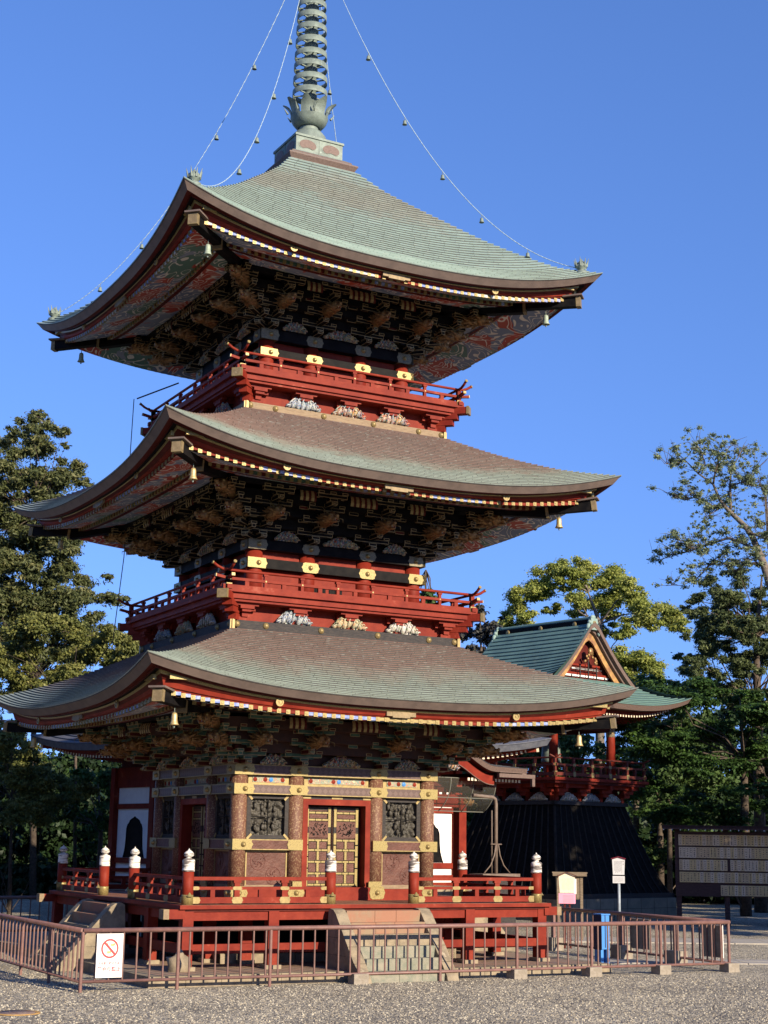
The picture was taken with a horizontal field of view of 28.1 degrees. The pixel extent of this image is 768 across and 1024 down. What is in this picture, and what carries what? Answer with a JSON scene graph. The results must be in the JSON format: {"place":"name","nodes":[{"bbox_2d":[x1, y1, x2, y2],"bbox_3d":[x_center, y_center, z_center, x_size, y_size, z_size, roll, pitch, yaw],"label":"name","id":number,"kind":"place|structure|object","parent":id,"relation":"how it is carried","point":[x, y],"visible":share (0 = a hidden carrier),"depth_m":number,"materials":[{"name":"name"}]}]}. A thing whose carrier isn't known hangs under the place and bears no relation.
{"place":"outdoors","nodes":[
{"label":"outdoors","id":0,"kind":"place"},
{"bbox_2d":[0,899,767,1023],"bbox_3d":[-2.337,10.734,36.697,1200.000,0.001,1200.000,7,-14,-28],"label":"ground","id":1,"kind":"structure","parent":0,"point":[754,926],"depth_m":28.87,"materials":[{"name":"grey gravel"}]},
{"bbox_2d":[0,1010,39,1015],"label":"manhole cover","id":2,"kind":"object","parent":1,"relation":"on","point":[17,1012],"visible":1,"depth_m":24.93,"materials":[{"name":"metal"}]},
{"bbox_2d":[0,896,67,931],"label":"steel fence","id":3,"kind":"object","parent":1,"relation":"on","point":[21,898],"visible":0.47,"depth_m":43.81,"materials":[{"name":"metal"}]},
{"bbox_2d":[0,913,82,983],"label":"steel fence","id":4,"kind":"object","parent":1,"relation":"on","point":[52,927],"visible":0.97,"depth_m":30.83,"materials":[{"name":"metal"}]},
{"bbox_2d":[0,711,100,913],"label":"cypress tree","id":5,"kind":"object","parent":1,"relation":"on","point":[30,801],"visible":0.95,"depth_m":56.64,"materials":[{"name":"green plant"}]},
{"bbox_2d":[0,744,121,895],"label":"evergreen tree","id":6,"kind":"object","parent":1,"relation":"on","point":[51,841],"visible":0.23,"depth_m":72.15,"materials":[{"name":"green plant"}]},
{"bbox_2d":[0,409,131,899],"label":"cedar tree","id":7,"kind":"object","parent":1,"relation":"on","point":[53,594],"visible":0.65,"depth_m":71.90,"materials":[{"name":"green plant"}]},
{"bbox_2d":[0,610,138,867],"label":"cypress tree","id":8,"kind":"object","parent":1,"relation":"on","point":[26,630],"visible":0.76,"depth_m":63.61,"materials":[{"name":"green plant"}]},
{"bbox_2d":[43,765,116,881],"bbox_3d":[-12.311,13.059,61.557,3.905,5.632,4.250,2,-12,-5],"label":"maple tree","id":9,"kind":"object","parent":1,"relation":"on","point":[97,822],"visible":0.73,"depth_m":61.28,"materials":[{"name":"green plant"}]},
{"bbox_2d":[31,733,550,920],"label":"temple hall","id":10,"kind":"structure","parent":1,"relation":"on","point":[131,814],"depth_m":53.68,"materials":[{"name":"red wood"}]},
{"bbox_2d":[0,940,611,988],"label":"stone platform","id":11,"kind":"structure","parent":1,"relation":"on","point":[155,969],"depth_m":32.31,"materials":[{"name":"stone"}]},
{"bbox_2d":[166,949,190,971],"bbox_3d":[-4.122,9.098,30.807,0.430,0.670,0.484,-4,-13,21],"label":"boulder","id":12,"kind":"object","parent":11,"relation":"on","point":[171,963],"visible":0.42,"depth_m":30.67,"materials":[{"name":"stone"}]},
{"bbox_2d":[0,0,638,983],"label":"pagoda","id":13,"kind":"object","parent":1,"relation":"on","point":[320,680],"visible":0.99,"depth_m":35.83,"materials":[{"name":"red wood"}]},
{"bbox_2d":[30,734,36,749],"bbox_3d":[-9.071,5.956,39.766,0.202,0.421,0.197,7,-14,-28],"label":"wind bell","id":14,"kind":"object","parent":13,"relation":"hanging from","point":[33,744],"visible":1,"depth_m":39.71,"materials":[{"name":"grey metal"}]},
{"bbox_2d":[57,539,63,550],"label":"wind bell","id":15,"kind":"object","parent":13,"relation":"hanging from","point":[60,546],"visible":1,"depth_m":40.69,"materials":[{"name":"grey metal"}]},
{"bbox_2d":[77,349,83,363],"bbox_3d":[-8.237,-4.223,41.750,0.202,0.421,0.197,7,-14,-28],"label":"wind bell","id":16,"kind":"object","parent":13,"relation":"hanging from","point":[81,358],"visible":1,"depth_m":41.70,"materials":[{"name":"grey metal"}]},
{"bbox_2d":[61,0,284,311],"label":"hanging chain","id":17,"kind":"object","parent":13,"relation":"hanging from","point":[216,138],"visible":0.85,"depth_m":42.02,"materials":[{"name":"grey metal"}]},
{"bbox_2d":[169,707,178,727],"bbox_3d":[-4.255,4.176,31.138,0.202,0.421,0.197,7,-14,-28],"label":"wind bell","id":18,"kind":"object","parent":13,"relation":"hanging from","point":[174,722],"visible":1,"depth_m":31.08,"materials":[{"name":"brown metal"}]},
{"bbox_2d":[174,795,206,886],"bbox_3d":[-4.383,7.741,36.173,0.440,2.070,1.880,7,-14,-28],"label":"door","id":19,"kind":"structure","parent":13,"relation":"in","point":[192,829],"depth_m":36.63,"materials":[{"name":"red paint"}]},
{"bbox_2d":[188,463,197,481],"bbox_3d":[-4.058,-0.830,32.630,0.202,0.421,0.197,7,-14,-28],"label":"wind bell","id":20,"kind":"object","parent":13,"relation":"hanging from","point":[193,477],"visible":1,"depth_m":32.58,"materials":[{"name":"brown metal"}]},
{"bbox_2d":[203,240,211,257],"bbox_3d":[-3.901,-5.826,33.981,0.202,0.421,0.197,7,-14,-28],"label":"wind bell","id":21,"kind":"object","parent":13,"relation":"hanging from","point":[207,253],"visible":1,"depth_m":33.93,"materials":[{"name":"brown metal"}]},
{"bbox_2d":[191,0,299,186],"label":"hanging chain","id":22,"kind":"object","parent":13,"relation":"hanging from","point":[256,139],"visible":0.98,"depth_m":37.80,"materials":[{"name":"grey metal"}]},
{"bbox_2d":[321,7,336,141],"bbox_3d":[-0.961,-10.102,44.822,0.134,10.593,7.434,-3,-13,16],"label":"hanging chain","id":23,"kind":"object","parent":13,"relation":"hanging from","point":[329,92],"visible":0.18,"depth_m":43.16,"materials":[{"name":"grey metal"}]},
{"bbox_2d":[301,796,370,888],"bbox_3d":[-1.153,7.589,35.237,1.880,2.070,0.440,7,-14,-28],"label":"door","id":24,"kind":"structure","parent":13,"relation":"in","point":[338,825],"depth_m":35.36,"materials":[{"name":"red paint"}]},
{"bbox_2d":[343,0,586,269],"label":"hanging chain","id":25,"kind":"object","parent":13,"relation":"hanging from","point":[442,175],"visible":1,"depth_m":39.82,"materials":[{"name":"grey metal"}]},
{"bbox_2d":[542,315,549,326],"bbox_3d":[4.030,-4.799,38.196,0.202,0.421,0.197,7,-14,-28],"label":"wind bell","id":26,"kind":"object","parent":13,"relation":"hanging from","point":[545,321],"visible":1,"depth_m":38.15,"materials":[{"name":"brown metal"}]},
{"bbox_2d":[555,517,562,529],"bbox_3d":[4.224,0.242,37.031,0.202,0.421,0.197,7,-14,-28],"label":"wind bell","id":27,"kind":"object","parent":13,"relation":"hanging from","point":[559,526],"visible":1,"depth_m":36.98,"materials":[{"name":"brown metal"}]},
{"bbox_2d":[575,734,582,748],"bbox_3d":[4.553,5.316,35.819,0.202,0.421,0.197,7,-14,-28],"label":"wind bell","id":28,"kind":"object","parent":13,"relation":"hanging from","point":[579,740],"visible":1,"depth_m":35.77,"materials":[{"name":"brown metal"}]},
{"bbox_2d":[6,736,752,863],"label":"wood","id":29,"kind":"object","parent":1,"relation":"on","point":[642,824],"depth_m":93.18,"materials":[{"name":"green plant"}]},
{"bbox_2d":[78,920,739,992],"bbox_3d":[1.239,9.235,32.101,15.621,1.206,0.339,7,-14,-27],"label":"steel fence","id":30,"kind":"object","parent":1,"relation":"on","point":[516,972],"visible":0.9,"depth_m":31.86,"materials":[{"name":"metal"}]},
{"bbox_2d":[95,933,123,977],"bbox_3d":[-5.146,8.313,28.762,0.510,0.795,0.019,7,-14,-27],"label":"no smoking sign","id":31,"kind":"object","parent":30,"relation":"attached to","point":[109,952],"visible":1,"depth_m":28.75,"materials":[{"name":"white plastic"}]},
{"bbox_2d":[419,570,436,603],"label":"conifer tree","id":32,"kind":"object","parent":1,"relation":"on","point":[424,593],"visible":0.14,"depth_m":95.87,"materials":[{"name":"green plant"}]},
{"bbox_2d":[460,603,505,792],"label":"tree","id":33,"kind":"object","parent":1,"relation":"on","point":[483,633],"visible":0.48,"depth_m":92.20,"materials":[{"name":"green plant"}]},
{"bbox_2d":[452,741,592,828],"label":"evergreen tree","id":34,"kind":"object","parent":1,"relation":"on","point":[469,816],"visible":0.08,"depth_m":82.63,"materials":[{"name":"green plant"}]},
{"bbox_2d":[557,872,576,948],"bbox_3d":[5.106,11.094,42.790,0.549,2.079,0.125,1,-12,1],"label":"tablet sign","id":35,"kind":"object","parent":1,"relation":"on","point":[567,887],"visible":1,"depth_m":42.89,"materials":[{"name":"white wood"}]},
{"bbox_2d":[465,615,691,921],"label":"bell tower","id":36,"kind":"structure","parent":1,"relation":"on","point":[553,820],"depth_m":60.98,"materials":[{"name":"wood"}]},
{"bbox_2d":[497,555,692,763],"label":"camphor tree","id":37,"kind":"object","parent":1,"relation":"on","point":[640,609],"visible":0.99,"depth_m":91.61,"materials":[{"name":"green plant"}]},
{"bbox_2d":[593,913,609,962],"bbox_3d":[5.279,10.344,37.196,0.280,1.200,0.320,8,-14,-31],"label":"blue box","id":38,"kind":"object","parent":1,"relation":"on","point":[600,917],"visible":0.79,"depth_m":37.11,"materials":[{"name":"blue paint"}]},
{"bbox_2d":[611,856,624,921],"bbox_3d":[7.502,12.260,48.981,0.465,2.470,0.123,-2,-12,11],"label":"tablet sign","id":39,"kind":"object","parent":1,"relation":"on","point":[618,865],"visible":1,"depth_m":49.11,"materials":[{"name":"grey"}]},
{"bbox_2d":[546,907,730,963],"bbox_3d":[6.277,10.761,38.846,0.409,1.206,7.500,7,-14,-27],"label":"steel fence","id":40,"kind":"object","parent":1,"relation":"on","point":[552,945],"visible":0.69,"depth_m":38.81,"materials":[{"name":"metal"}]},
{"bbox_2d":[631,918,649,949],"bbox_3d":[6.465,10.614,38.609,0.040,0.740,0.740,7,-14,-28],"label":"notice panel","id":41,"kind":"object","parent":40,"relation":"attached to","point":[640,935],"visible":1,"depth_m":38.59,"materials":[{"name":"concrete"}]},
{"bbox_2d":[701,924,723,957],"bbox_3d":[7.749,10.122,36.227,0.040,0.740,0.740,7,-14,-28],"label":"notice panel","id":42,"kind":"object","parent":40,"relation":"attached to","point":[717,939],"visible":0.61,"depth_m":36.20,"materials":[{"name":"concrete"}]},
{"bbox_2d":[537,707,740,888],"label":"evergreen tree","id":43,"kind":"object","parent":1,"relation":"on","point":[658,853],"visible":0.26,"depth_m":76.08,"materials":[{"name":"green plant"}]},
{"bbox_2d":[611,643,672,830],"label":"camphor tree","id":44,"kind":"object","parent":1,"relation":"on","point":[642,661],"visible":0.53,"depth_m":82.68,"materials":[{"name":"green plant"}]},
{"bbox_2d":[634,673,700,892],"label":"broadleaf tree","id":45,"kind":"object","parent":1,"relation":"on","point":[682,716],"visible":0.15,"depth_m":74.96,"materials":[{"name":"green plant"}]},
{"bbox_2d":[600,676,767,916],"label":"maple tree","id":46,"kind":"object","parent":1,"relation":"on","point":[747,757],"visible":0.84,"depth_m":64.92,"materials":[{"name":"green plant"}]},
{"bbox_2d":[639,706,767,904],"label":"evergreen tree","id":47,"kind":"object","parent":1,"relation":"on","point":[720,714],"visible":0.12,"depth_m":78.12,"materials":[{"name":"green plant"}]},
{"bbox_2d":[646,424,767,589],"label":"leaning tree","id":48,"kind":"object","parent":1,"relation":"on","point":[758,554],"visible":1,"depth_m":65.84,"materials":[{"name":"green plant"}]},
{"bbox_2d":[662,825,767,925],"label":"donor board","id":49,"kind":"object","parent":1,"relation":"on","point":[726,864],"visible":1,"depth_m":56.26,"materials":[{"name":"grey"}]},
{"bbox_2d":[671,566,767,912],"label":"pine tree","id":50,"kind":"object","parent":1,"relation":"on","point":[748,629],"visible":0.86,"depth_m":69.28,"materials":[{"name":"green plant"}]},
{"bbox_2d":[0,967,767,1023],"bbox_3d":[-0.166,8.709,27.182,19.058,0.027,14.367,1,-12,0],"label":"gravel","id":51,"kind":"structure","parent":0,"point":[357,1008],"depth_m":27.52,"materials":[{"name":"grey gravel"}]},
{"bbox_2d":[0,0,767,801],"label":"sky","id":52,"kind":"structure","parent":0,"point":[629,138],"materials":[{"name":"blue"}]},
{"bbox_2d":[529,936,767,944],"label":"path","id":53,"kind":"structure","parent":0,"point":[743,941],"depth_m":46.31,"materials":[{"name":"grey concrete"}]},
{"bbox_2d":[469,793,519,934],"bbox_3d":[3.345,10.844,47.067,1.752,4.310,0.600,11,-16,-39],"label":"drain pipe stand","id":54,"kind":"object","parent":53,"relation":"on","point":[510,930],"visible":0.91,"depth_m":47.10,"materials":[{"name":"brown metal"}]},
{"bbox_2d":[552,872,586,939],"bbox_3d":[5.604,11.873,46.216,1.060,2.009,0.300,-1,-12,7],"label":"wooden notice stand","id":55,"kind":"object","parent":53,"relation":"on","point":[579,885],"visible":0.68,"depth_m":46.26,"materials":[{"name":"wood"}]},
{"bbox_2d":[579,959,767,964],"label":"path","id":56,"kind":"structure","parent":0,"point":[739,961],"depth_m":38.07,"materials":[{"name":"grey concrete"}]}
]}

